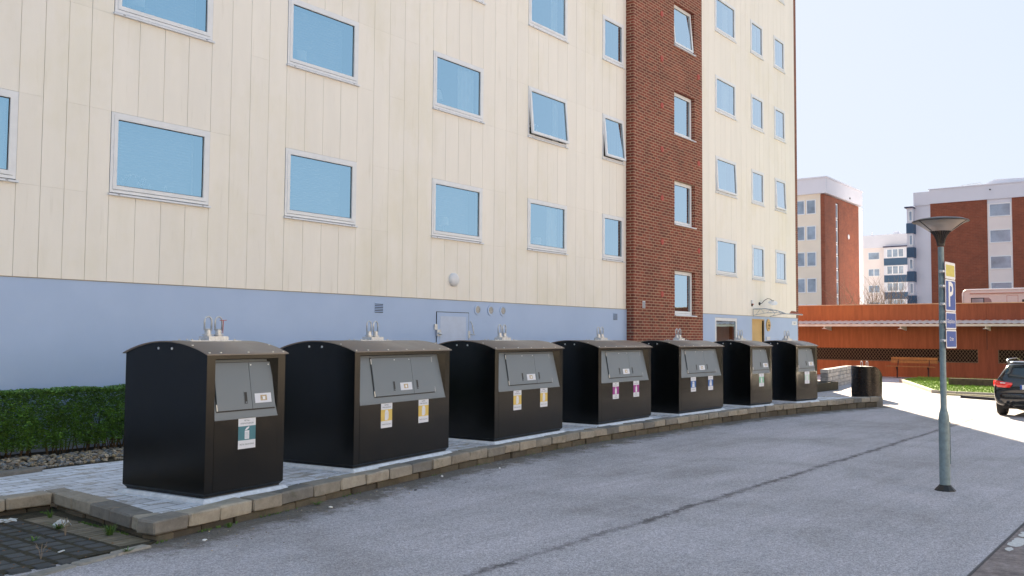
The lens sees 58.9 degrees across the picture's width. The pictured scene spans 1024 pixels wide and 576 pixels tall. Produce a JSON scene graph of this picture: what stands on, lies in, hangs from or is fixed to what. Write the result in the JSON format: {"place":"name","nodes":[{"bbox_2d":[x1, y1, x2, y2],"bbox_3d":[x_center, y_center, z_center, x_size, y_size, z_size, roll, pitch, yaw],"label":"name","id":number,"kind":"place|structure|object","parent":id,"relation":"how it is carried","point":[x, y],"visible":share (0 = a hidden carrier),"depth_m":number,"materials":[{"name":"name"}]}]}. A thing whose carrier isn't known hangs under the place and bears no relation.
{"place":"outdoors","nodes":[
{"label":"outdoors","id":0,"kind":"place"},
{"bbox_2d":[0,447,122,470],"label":"gravel","id":1,"kind":"structure","parent":0,"point":[69,458],"depth_m":12.13,"materials":[{"name":"grey gravel"}]},
{"bbox_2d":[1,381,837,469],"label":"planting bed soil","id":2,"kind":"structure","parent":0,"point":[822,386],"depth_m":13.34,"materials":[{"name":"brown soil"}]},
{"bbox_2d":[0,384,124,458],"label":"hedge","id":3,"kind":"object","parent":2,"relation":"on","point":[99,430],"visible":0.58,"depth_m":12.68,"materials":[{"name":"green plant"}]},
{"bbox_2d":[0,397,851,513],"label":"paved terrace","id":4,"kind":"structure","parent":0,"point":[104,480],"depth_m":10.73,"materials":[{"name":"grey concrete"}]},
{"bbox_2d":[0,467,42,476],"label":"border kerb","id":5,"kind":"structure","parent":4,"relation":"on","point":[13,472],"depth_m":11.13,"materials":[{"name":"concrete"}]},
{"bbox_2d":[114,316,288,505],"bbox_3d":[-3.399,1.278,10.112,1.410,1.938,1.260,-1,-3,30],"label":"recycling bin","id":6,"kind":"object","parent":4,"relation":"on","point":[204,420],"visible":1,"depth_m":9.67,"materials":[{"name":"brown metal"}]},
{"bbox_2d":[215,362,252,411],"bbox_3d":[-2.971,1.047,9.664,0.098,0.500,0.479,-1,-3,30],"label":"hatch door","id":7,"kind":"structure","parent":6,"relation":"in","point":[232,380],"depth_m":9.65,"materials":[{"name":"grey metal"}]},
{"bbox_2d":[248,362,274,408],"bbox_3d":[-2.763,1.067,10.016,0.097,0.500,0.330,-1,-3,30],"label":"hatch door","id":8,"kind":"structure","parent":6,"relation":"in","point":[260,374],"depth_m":10.01,"materials":[{"name":"grey metal"}]},
{"bbox_2d":[280,321,451,473],"bbox_3d":[-2.015,1.427,12.746,1.410,1.938,2.350,-1,-3,29],"label":"recycling bin","id":9,"kind":"object","parent":4,"relation":"on","point":[369,401],"visible":0.99,"depth_m":11.91,"materials":[{"name":"brown metal"}]},
{"bbox_2d":[370,357,413,396],"bbox_3d":[-1.606,1.193,12.252,0.098,0.500,0.879,-1,-3,29],"label":"hatch door","id":10,"kind":"structure","parent":9,"relation":"in","point":[390,376],"depth_m":12.22,"materials":[{"name":"grey metal"}]},
{"bbox_2d":[410,357,434,392],"bbox_3d":[-1.266,1.228,12.866,0.098,0.500,0.515,-1,-3,29],"label":"hatch door","id":11,"kind":"structure","parent":9,"relation":"in","point":[422,371],"depth_m":12.85,"materials":[{"name":"grey metal"}]},
{"bbox_2d":[439,324,564,444],"bbox_3d":[-0.217,1.599,15.780,1.410,1.938,2.350,-2,-4,33],"label":"recycling bin","id":12,"kind":"object","parent":4,"relation":"on","point":[503,388],"visible":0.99,"depth_m":14.92,"materials":[{"name":"brown metal"}]},
{"bbox_2d":[506,354,536,384],"bbox_3d":[0.159,1.364,15.262,0.098,0.500,0.879,-2,-4,33],"label":"hatch door","id":13,"kind":"structure","parent":12,"relation":"in","point":[520,367],"depth_m":15.23,"materials":[{"name":"grey metal"}]},
{"bbox_2d":[533,353,551,382],"bbox_3d":[0.538,1.397,15.852,0.098,0.500,0.515,-2,-4,33],"label":"hatch door","id":14,"kind":"structure","parent":12,"relation":"in","point":[542,363],"depth_m":15.84,"materials":[{"name":"grey metal"}]},
{"bbox_2d":[552,327,654,427],"bbox_3d":[1.775,1.763,18.636,1.410,1.938,2.350,-2,-4,35],"label":"recycling bin","id":15,"kind":"object","parent":4,"relation":"on","point":[606,381],"visible":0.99,"depth_m":17.77,"materials":[{"name":"brown metal"}]},
{"bbox_2d":[606,352,630,377],"bbox_3d":[2.125,1.527,18.099,0.097,0.500,0.879,-2,-4,35],"label":"hatch door","id":16,"kind":"structure","parent":15,"relation":"in","point":[618,364],"depth_m":18.07,"materials":[{"name":"grey metal"}]},
{"bbox_2d":[628,351,642,375],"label":"hatch door","id":17,"kind":"structure","parent":15,"relation":"in","point":[634,357],"depth_m":18.66,"materials":[{"name":"grey metal"}]},
{"bbox_2d":[640,328,725,415],"bbox_3d":[3.856,1.913,21.214,1.410,1.938,2.350,-2,-4,38],"label":"recycling bin","id":18,"kind":"object","parent":4,"relation":"on","point":[686,377],"visible":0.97,"depth_m":20.35,"materials":[{"name":"brown metal"}]},
{"bbox_2d":[685,350,705,372],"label":"hatch door","id":19,"kind":"structure","parent":18,"relation":"in","point":[695,362],"depth_m":20.64,"materials":[{"name":"grey metal"}]},
{"bbox_2d":[703,350,715,371],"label":"hatch door","id":20,"kind":"structure","parent":18,"relation":"in","point":[709,360],"depth_m":21.20,"materials":[{"name":"grey metal"}]},
{"bbox_2d":[714,330,773,407],"bbox_3d":[5.818,2.036,23.301,1.410,1.938,1.260,-2,-4,43],"label":"recycling bin","id":21,"kind":"object","parent":4,"relation":"on","point":[747,373],"visible":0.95,"depth_m":22.77,"materials":[{"name":"brown metal"}]},
{"bbox_2d":[752,350,762,369],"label":"hatch door","id":22,"kind":"structure","parent":21,"relation":"in","point":[757,362],"depth_m":22.78,"materials":[{"name":"grey metal"}]},
{"bbox_2d":[760,350,768,369],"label":"hatch door","id":23,"kind":"structure","parent":21,"relation":"in","point":[765,365],"depth_m":23.06,"materials":[{"name":"grey metal"}]},
{"bbox_2d":[763,330,818,402],"bbox_3d":[7.515,2.134,24.931,1.260,1.938,1.410,3,-4,-43],"label":"recycling bin","id":24,"kind":"object","parent":4,"relation":"on","point":[794,371],"visible":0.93,"depth_m":24.39,"materials":[{"name":"brown metal"}]},
{"bbox_2d":[798,349,807,367],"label":"hatch door","id":25,"kind":"structure","parent":24,"relation":"in","point":[802,358],"depth_m":24.38,"materials":[{"name":"grey metal"}]},
{"bbox_2d":[805,349,814,367],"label":"hatch door","id":26,"kind":"structure","parent":24,"relation":"in","point":[809,354],"depth_m":24.65,"materials":[{"name":"grey metal"}]},
{"bbox_2d":[5,374,1023,575],"bbox_3d":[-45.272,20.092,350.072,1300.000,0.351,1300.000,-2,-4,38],"label":"road","id":27,"kind":"structure","parent":0,"point":[848,492],"depth_m":9.99,"materials":[{"name":"grey asphalt"}]},
{"bbox_2d":[1,515,149,546],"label":"soil strip","id":28,"kind":"object","parent":27,"relation":"on","point":[46,520],"visible":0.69,"depth_m":8.69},
{"bbox_2d":[0,518,16,522],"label":"litter scrap","id":29,"kind":"object","parent":28,"relation":"on","point":[12,519],"visible":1,"depth_m":9.21,"materials":[{"name":"paper"}]},
{"bbox_2d":[53,519,70,527],"bbox_3d":[-4.446,2.322,8.961,0.122,0.069,0.163,-2,-4,38],"label":"litter scrap","id":30,"kind":"object","parent":28,"relation":"on","point":[59,522],"visible":0.77,"depth_m":8.96,"materials":[{"name":"paper"}]},
{"bbox_2d":[99,523,117,535],"bbox_3d":[-3.800,2.277,8.586,0.197,0.117,0.203,-2,-4,38],"label":"weed","id":31,"kind":"object","parent":28,"relation":"on","point":[109,530],"visible":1,"depth_m":8.56,"materials":[{"name":"green plant"}]},
{"bbox_2d":[0,507,155,575],"bbox_3d":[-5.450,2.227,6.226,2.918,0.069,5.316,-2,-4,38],"label":"sett paving","id":32,"kind":"structure","parent":27,"relation":"on","point":[19,570],"depth_m":8.04,"materials":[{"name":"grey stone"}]},
{"bbox_2d":[20,544,150,575],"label":"edging blocks","id":33,"kind":"structure","parent":27,"relation":"on","point":[112,554],"depth_m":7.61,"materials":[{"name":"grey concrete"}]},
{"bbox_2d":[40,426,697,543],"bbox_3d":[0.081,2.692,14.414,2.206,0.099,13.844,-2,-4,38],"label":"moss","id":34,"kind":"object","parent":27,"relation":"on","point":[161,541],"visible":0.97,"depth_m":9.04,"materials":[{"name":"green plant"}]},
{"bbox_2d":[0,0,802,454],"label":"apartment building","id":35,"kind":"structure","parent":27,"relation":"on","point":[278,172],"depth_m":18.97,"materials":[{"name":"cream painted cladding panels"},{"name":"blue grey paint"}]},
{"bbox_2d":[0,88,18,182],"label":"window","id":36,"kind":"structure","parent":35,"relation":"in","point":[9,99],"depth_m":12.97,"materials":[{"name":"white paint"}]},
{"bbox_2d":[108,111,210,207],"bbox_3d":[-5.749,-2.065,14.878,0.158,1.316,1.810,-2,-4,38],"label":"window","id":37,"kind":"structure","parent":35,"relation":"in","point":[153,160],"depth_m":14.82,"materials":[{"name":"white paint"}]},
{"bbox_2d":[113,0,214,43],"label":"window","id":38,"kind":"structure","parent":35,"relation":"in","point":[191,18],"depth_m":15.13,"materials":[{"name":"white paint"}]},
{"bbox_2d":[283,148,357,227],"bbox_3d":[-3.691,-1.910,17.542,0.158,1.316,1.810,-2,-4,38],"label":"window","id":39,"kind":"structure","parent":35,"relation":"in","point":[318,188],"depth_m":17.50,"materials":[{"name":"blue glass"}]},
{"bbox_2d":[286,0,359,86],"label":"window","id":40,"kind":"structure","parent":35,"relation":"in","point":[321,42],"depth_m":17.65,"materials":[{"name":"blue glass"}]},
{"bbox_2d":[434,311,474,343],"bbox_3d":[-1.280,1.339,20.406,0.082,1.595,1.341,-2,-4,38],"label":"door","id":41,"kind":"structure","parent":35,"relation":"in","point":[451,326],"depth_m":20.38,"materials":[{"name":"blue paint"}]},
{"bbox_2d":[431,178,483,243],"bbox_3d":[-1.254,-1.727,20.696,0.158,1.316,1.790,-2,-4,38],"label":"window","id":42,"kind":"structure","parent":35,"relation":"in","point":[456,208],"depth_m":20.66,"materials":[{"name":"glass"}]},
{"bbox_2d":[432,51,484,123],"bbox_3d":[-1.234,-4.583,20.847,0.158,1.316,1.790,-2,-4,38],"label":"window","id":43,"kind":"structure","parent":35,"relation":"in","point":[458,85],"depth_m":20.81,"materials":[{"name":"blue glass"}]},
{"bbox_2d":[527,198,568,254],"bbox_3d":[0.902,-1.566,23.487,0.158,1.316,1.790,-2,-4,38],"label":"window","id":44,"kind":"structure","parent":35,"relation":"in","point":[546,221],"depth_m":23.46,"materials":[{"name":"glass"}]},
{"bbox_2d":[527,86,569,148],"bbox_3d":[0.874,-4.420,23.674,0.412,1.316,1.790,-2,-4,38],"label":"window","id":45,"kind":"structure","parent":35,"relation":"in","point":[547,112],"depth_m":23.56,"materials":[{"name":"blue glass"}]},
{"bbox_2d":[528,0,568,43],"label":"window","id":46,"kind":"structure","parent":35,"relation":"in","point":[550,17],"depth_m":23.87,"materials":[{"name":"white paint"}]},
{"bbox_2d":[602,214,624,262],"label":"window","id":47,"kind":"structure","parent":35,"relation":"in","point":[612,226],"depth_m":26.05,"materials":[{"name":"white paint"}]},
{"bbox_2d":[602,14,624,68],"bbox_3d":[2.920,-7.129,26.349,0.158,1.316,1.210,-2,-4,38],"label":"window","id":48,"kind":"structure","parent":35,"relation":"in","point":[612,31],"depth_m":26.34,"materials":[{"name":"blue glass"}]},
{"bbox_2d":[602,113,625,165],"bbox_3d":[2.852,-4.271,26.235,0.413,1.316,1.210,-2,-4,38],"label":"window","id":49,"kind":"structure","parent":35,"relation":"in","point":[613,138],"depth_m":26.13,"materials":[{"name":"white paint"}]},
{"bbox_2d":[674,5,695,56],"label":"window","id":50,"kind":"structure","parent":35,"relation":"in","point":[683,40],"depth_m":29.52,"materials":[{"name":"blue glass"}]},
{"bbox_2d":[674,271,696,316],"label":"window","id":51,"kind":"structure","parent":35,"relation":"in","point":[683,280],"depth_m":29.18,"materials":[{"name":"glass"}]},
{"bbox_2d":[674,181,696,228],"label":"window","id":52,"kind":"structure","parent":35,"relation":"in","point":[683,217],"depth_m":29.33,"materials":[{"name":"blue glass"}]},
{"bbox_2d":[674,92,696,142],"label":"window","id":53,"kind":"structure","parent":35,"relation":"in","point":[682,105],"depth_m":29.45,"materials":[{"name":"white paint"}]},
{"bbox_2d":[714,0,736,43],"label":"window","id":54,"kind":"structure","parent":35,"relation":"in","point":[724,12],"depth_m":32.59,"materials":[{"name":"blue glass"}]},
{"bbox_2d":[715,74,736,120],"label":"window","id":55,"kind":"structure","parent":35,"relation":"in","point":[725,91],"depth_m":32.41,"materials":[{"name":"blue glass"}]},
{"bbox_2d":[715,317,736,340],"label":"window","id":56,"kind":"structure","parent":35,"relation":"in","point":[725,328],"depth_m":31.94,"materials":[{"name":"white paint"}]},
{"bbox_2d":[715,155,737,198],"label":"window","id":57,"kind":"structure","parent":35,"relation":"in","point":[725,170],"depth_m":32.20,"materials":[{"name":"white paint"}]},
{"bbox_2d":[716,237,737,277],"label":"window","id":58,"kind":"structure","parent":35,"relation":"in","point":[726,250],"depth_m":32.12,"materials":[{"name":"glass"}]},
{"bbox_2d":[750,19,763,60],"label":"window","id":59,"kind":"structure","parent":35,"relation":"in","point":[756,31],"depth_m":34.81,"materials":[{"name":"blue glass"}]},
{"bbox_2d":[751,169,764,206],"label":"window","id":60,"kind":"structure","parent":35,"relation":"in","point":[757,178],"depth_m":34.50,"materials":[{"name":"blue glass"}]},
{"bbox_2d":[751,94,764,133],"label":"window","id":61,"kind":"structure","parent":35,"relation":"in","point":[757,111],"depth_m":34.67,"materials":[{"name":"white paint"}]},
{"bbox_2d":[752,319,763,341],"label":"entrance door","id":62,"kind":"structure","parent":35,"relation":"in","point":[757,324],"depth_m":34.30,"materials":[{"name":"yellow wood"}]},
{"bbox_2d":[752,245,764,280],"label":"window","id":63,"kind":"structure","parent":35,"relation":"in","point":[758,252],"depth_m":34.38,"materials":[{"name":"blue glass"}]},
{"bbox_2d":[759,298,777,304],"bbox_3d":[9.681,0.527,34.317,0.699,0.260,0.294,0,-3,14],"label":"wall lamp","id":64,"kind":"object","parent":35,"relation":"attached to","point":[772,302],"visible":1,"depth_m":34.23,"materials":[{"name":"white plastic"}]},
{"bbox_2d":[766,319,770,330],"bbox_3d":[9.858,1.429,34.881,0.055,0.470,0.388,-2,-4,38],"label":"wooden plaque","id":65,"kind":"object","parent":35,"relation":"attached to","point":[768,325],"visible":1,"depth_m":34.84,"materials":[{"name":"yellow wood"}]},
{"bbox_2d":[773,35,785,73],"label":"window","id":66,"kind":"structure","parent":35,"relation":"in","point":[778,45],"depth_m":36.62,"materials":[{"name":"blue glass"}]},
{"bbox_2d":[774,106,786,143],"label":"window","id":67,"kind":"structure","parent":35,"relation":"in","point":[779,115],"depth_m":36.46,"materials":[{"name":"white paint"}]},
{"bbox_2d":[775,249,786,283],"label":"window","id":68,"kind":"structure","parent":35,"relation":"in","point":[780,256],"depth_m":36.14,"materials":[{"name":"blue glass"}]},
{"bbox_2d":[775,178,786,213],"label":"window","id":69,"kind":"structure","parent":35,"relation":"in","point":[780,185],"depth_m":36.27,"materials":[{"name":"white paint"}]},
{"bbox_2d":[0,396,882,541],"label":"stone kerb wall","id":70,"kind":"structure","parent":27,"relation":"on","point":[146,524],"depth_m":10.83,"materials":[{"name":"concrete"}]},
{"bbox_2d":[797,176,863,304],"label":"brick gable block","id":71,"kind":"structure","parent":27,"relation":"on","point":[830,231],"depth_m":100.04,"materials":[{"name":"red brick"}]},
{"bbox_2d":[797,200,804,214],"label":"window","id":72,"kind":"structure","parent":71,"relation":"in","point":[800,204],"depth_m":100.17,"materials":[{"name":"blue glass"}]},
{"bbox_2d":[798,226,804,240],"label":"window","id":73,"kind":"structure","parent":71,"relation":"in","point":[801,230],"depth_m":100.03,"materials":[{"name":"glass"}]},
{"bbox_2d":[798,252,804,266],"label":"window","id":74,"kind":"structure","parent":71,"relation":"in","point":[801,255],"depth_m":99.88,"materials":[{"name":"blue glass"}]},
{"bbox_2d":[798,278,805,292],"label":"window","id":75,"kind":"structure","parent":71,"relation":"in","point":[801,281],"depth_m":99.71,"materials":[{"name":"glass"}]},
{"bbox_2d":[806,199,815,214],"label":"window","id":76,"kind":"structure","parent":71,"relation":"in","point":[810,204],"depth_m":99.51,"materials":[{"name":"blue glass"}]},
{"bbox_2d":[806,225,815,240],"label":"window","id":77,"kind":"structure","parent":71,"relation":"in","point":[810,230],"depth_m":99.37,"materials":[{"name":"glass"}]},
{"bbox_2d":[807,252,816,266],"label":"window","id":78,"kind":"structure","parent":71,"relation":"in","point":[811,256],"depth_m":99.20,"materials":[{"name":"glass"}]},
{"bbox_2d":[807,278,816,292],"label":"window","id":79,"kind":"structure","parent":71,"relation":"in","point":[811,282],"depth_m":99.04,"materials":[{"name":"blue glass"}]},
{"bbox_2d":[820,365,850,385],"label":"stone block wall","id":80,"kind":"structure","parent":27,"relation":"on","point":[841,375],"depth_m":38.83,"materials":[{"name":"grey stone"}]},
{"bbox_2d":[826,280,897,304],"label":"bare shrub","id":81,"kind":"object","parent":27,"relation":"on","point":[863,296],"visible":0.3,"depth_m":93.96,"materials":[{"name":"brown plant"}]},
{"bbox_2d":[851,361,881,396],"bbox_3d":[11.905,3.086,30.471,0.970,1.265,0.978,0,-3,2],"label":"cylinder bin","id":82,"kind":"object","parent":27,"relation":"on","point":[866,381],"visible":0.88,"depth_m":30.06,"materials":[{"name":"brown metal"}]},
{"bbox_2d":[837,272,909,304],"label":"bare shrub","id":83,"kind":"object","parent":27,"relation":"on","point":[901,299],"visible":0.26,"depth_m":92.69,"materials":[{"name":"brown plant"}]},
{"bbox_2d":[863,231,907,303],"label":"distant balcony block","id":84,"kind":"structure","parent":27,"relation":"on","point":[885,262],"depth_m":150.65,"materials":[{"name":"white paint"}]},
{"bbox_2d":[868,252,879,259],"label":"window","id":85,"kind":"structure","parent":84,"relation":"in","point":[871,255],"depth_m":152.41,"materials":[{"name":"glass"}]},
{"bbox_2d":[868,269,879,276],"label":"window","id":86,"kind":"structure","parent":84,"relation":"in","point":[871,272],"depth_m":152.34,"materials":[{"name":"blue glass"}]},
{"bbox_2d":[868,285,879,292],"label":"window","id":87,"kind":"structure","parent":84,"relation":"in","point":[869,286],"depth_m":152.24,"materials":[{"name":"glass"}]},
{"bbox_2d":[861,276,914,303],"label":"bare shrub","id":88,"kind":"object","parent":27,"relation":"on","point":[893,298],"visible":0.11,"depth_m":92.45,"materials":[{"name":"brown plant"}]},
{"bbox_2d":[798,302,1023,378],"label":"parking garage","id":89,"kind":"structure","parent":27,"relation":"on","point":[989,339],"depth_m":49.91,"materials":[{"name":"orange paint"}]},
{"bbox_2d":[962,288,1023,302],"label":"camper van","id":90,"kind":"object","parent":89,"relation":"on","point":[993,295],"visible":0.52,"depth_m":53.81,"materials":[{"name":"white paint"}]},
{"bbox_2d":[887,357,937,377],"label":"park bench","id":91,"kind":"object","parent":27,"relation":"on","point":[908,360],"visible":0.94,"depth_m":48.34,"materials":[{"name":"brown wood"}]},
{"bbox_2d":[912,216,969,491],"bbox_3d":[5.612,0.846,11.827,0.692,3.547,0.692,-2,-4,38],"label":"street lamp","id":92,"kind":"object","parent":27,"relation":"on","point":[939,228],"visible":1,"depth_m":11.76,"materials":[{"name":"grey metal"}]},
{"bbox_2d":[939,262,954,279],"bbox_3d":[5.721,-0.227,11.952,0.069,0.220,0.508,-2,-4,42],"label":"traffic sign","id":93,"kind":"object","parent":92,"relation":"attached to","point":[949,271],"visible":1,"depth_m":11.94,"materials":[{"name":"metal"}]},
{"bbox_2d":[939,279,955,311],"bbox_3d":[5.719,0.099,11.935,0.070,0.417,0.508,-2,-4,42],"label":"traffic sign","id":94,"kind":"object","parent":92,"relation":"attached to","point":[949,303],"visible":1,"depth_m":11.91,"materials":[{"name":"metal"}]},
{"bbox_2d":[940,312,955,328],"bbox_3d":[5.717,0.428,11.917,0.070,0.228,0.508,-2,-4,42],"label":"traffic sign","id":95,"kind":"object","parent":92,"relation":"attached to","point":[950,321],"visible":1,"depth_m":11.90,"materials":[{"name":"metal"}]},
{"bbox_2d":[940,330,956,347],"bbox_3d":[5.715,0.669,11.905,0.070,0.241,0.508,-2,-4,42],"label":"traffic sign","id":96,"kind":"object","parent":92,"relation":"attached to","point":[950,340],"visible":1,"depth_m":11.88,"materials":[{"name":"metal"}]},
{"bbox_2d":[899,379,993,395],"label":"island kerb","id":97,"kind":"structure","parent":27,"relation":"on","point":[924,388],"depth_m":34.28,"materials":[{"name":"concrete"}]},
{"bbox_2d":[904,178,1023,303],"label":"brick panel block","id":98,"kind":"structure","parent":27,"relation":"on","point":[984,247],"depth_m":95.03,"materials":[{"name":"white paint"}]},
{"bbox_2d":[989,202,1010,216],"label":"window","id":99,"kind":"structure","parent":98,"relation":"in","point":[995,209],"depth_m":93.51,"materials":[{"name":"glass"}]},
{"bbox_2d":[989,229,1011,242],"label":"window","id":100,"kind":"structure","parent":98,"relation":"in","point":[998,235],"depth_m":93.35,"materials":[{"name":"glass"}]},
{"bbox_2d":[990,255,1011,268],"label":"window","id":101,"kind":"structure","parent":98,"relation":"in","point":[1004,261],"depth_m":93.19,"materials":[{"name":"blue glass"}]},
{"bbox_2d":[990,282,1012,288],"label":"window","id":102,"kind":"structure","parent":98,"relation":"in","point":[993,284],"depth_m":93.10,"materials":[{"name":"blue glass"}]},
{"bbox_2d":[947,393,994,397],"bbox_3d":[17.295,3.792,31.453,0.140,0.060,4.400,3,-4,-44],"label":"kerb strip","id":103,"kind":"object","parent":27,"relation":"on","point":[971,395],"depth_m":32.34,"materials":[{"name":"beige concrete"}]},
{"bbox_2d":[960,395,995,400],"bbox_3d":[15.944,3.719,30.604,0.200,0.090,1.840,2,-3,-22],"label":"wheel stop","id":104,"kind":"object","parent":27,"relation":"on","point":[977,397],"visible":0.64,"depth_m":30.81,"materials":[{"name":"rubber"}]},
{"bbox_2d":[993,357,1023,414],"bbox_3d":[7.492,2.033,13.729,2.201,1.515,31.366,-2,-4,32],"label":"parked car","id":105,"kind":"object","parent":27,"relation":"on","point":[1008,383],"visible":1,"depth_m":23.62,"materials":[{"name":"black paint"}]},
{"bbox_2d":[1005,532,1023,550],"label":"road marking","id":106,"kind":"object","parent":27,"relation":"on","point":[1017,542],"visible":1,"depth_m":8.68,"materials":[{"name":"white paint"}]},
{"bbox_2d":[164,407,875,550],"bbox_3d":[3.477,2.931,17.768,1.904,0.103,23.266,-2,-4,36],"label":"grit","id":107,"kind":"object","parent":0,"point":[448,477],"visible":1,"depth_m":12.01,"materials":[{"name":"grey gravel"}]},
{"bbox_2d":[795,0,1023,235],"label":"sky","id":108,"kind":"structure","parent":0,"point":[896,100],"materials":[{"name":"white"}]},
{"bbox_2d":[904,376,993,392],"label":"grass island","id":109,"kind":"structure","parent":0,"point":[947,385],"depth_m":37.39,"materials":[{"name":"green plant"}]},
{"bbox_2d":[949,378,996,386],"bbox_3d":[22.990,3.819,34.989,11.386,0.300,0.189,-2,-4,39],"label":"timber edge","id":110,"kind":"object","parent":109,"relation":"on","point":[969,382],"visible":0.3,"depth_m":37.96,"materials":[{"name":"brown wood"}]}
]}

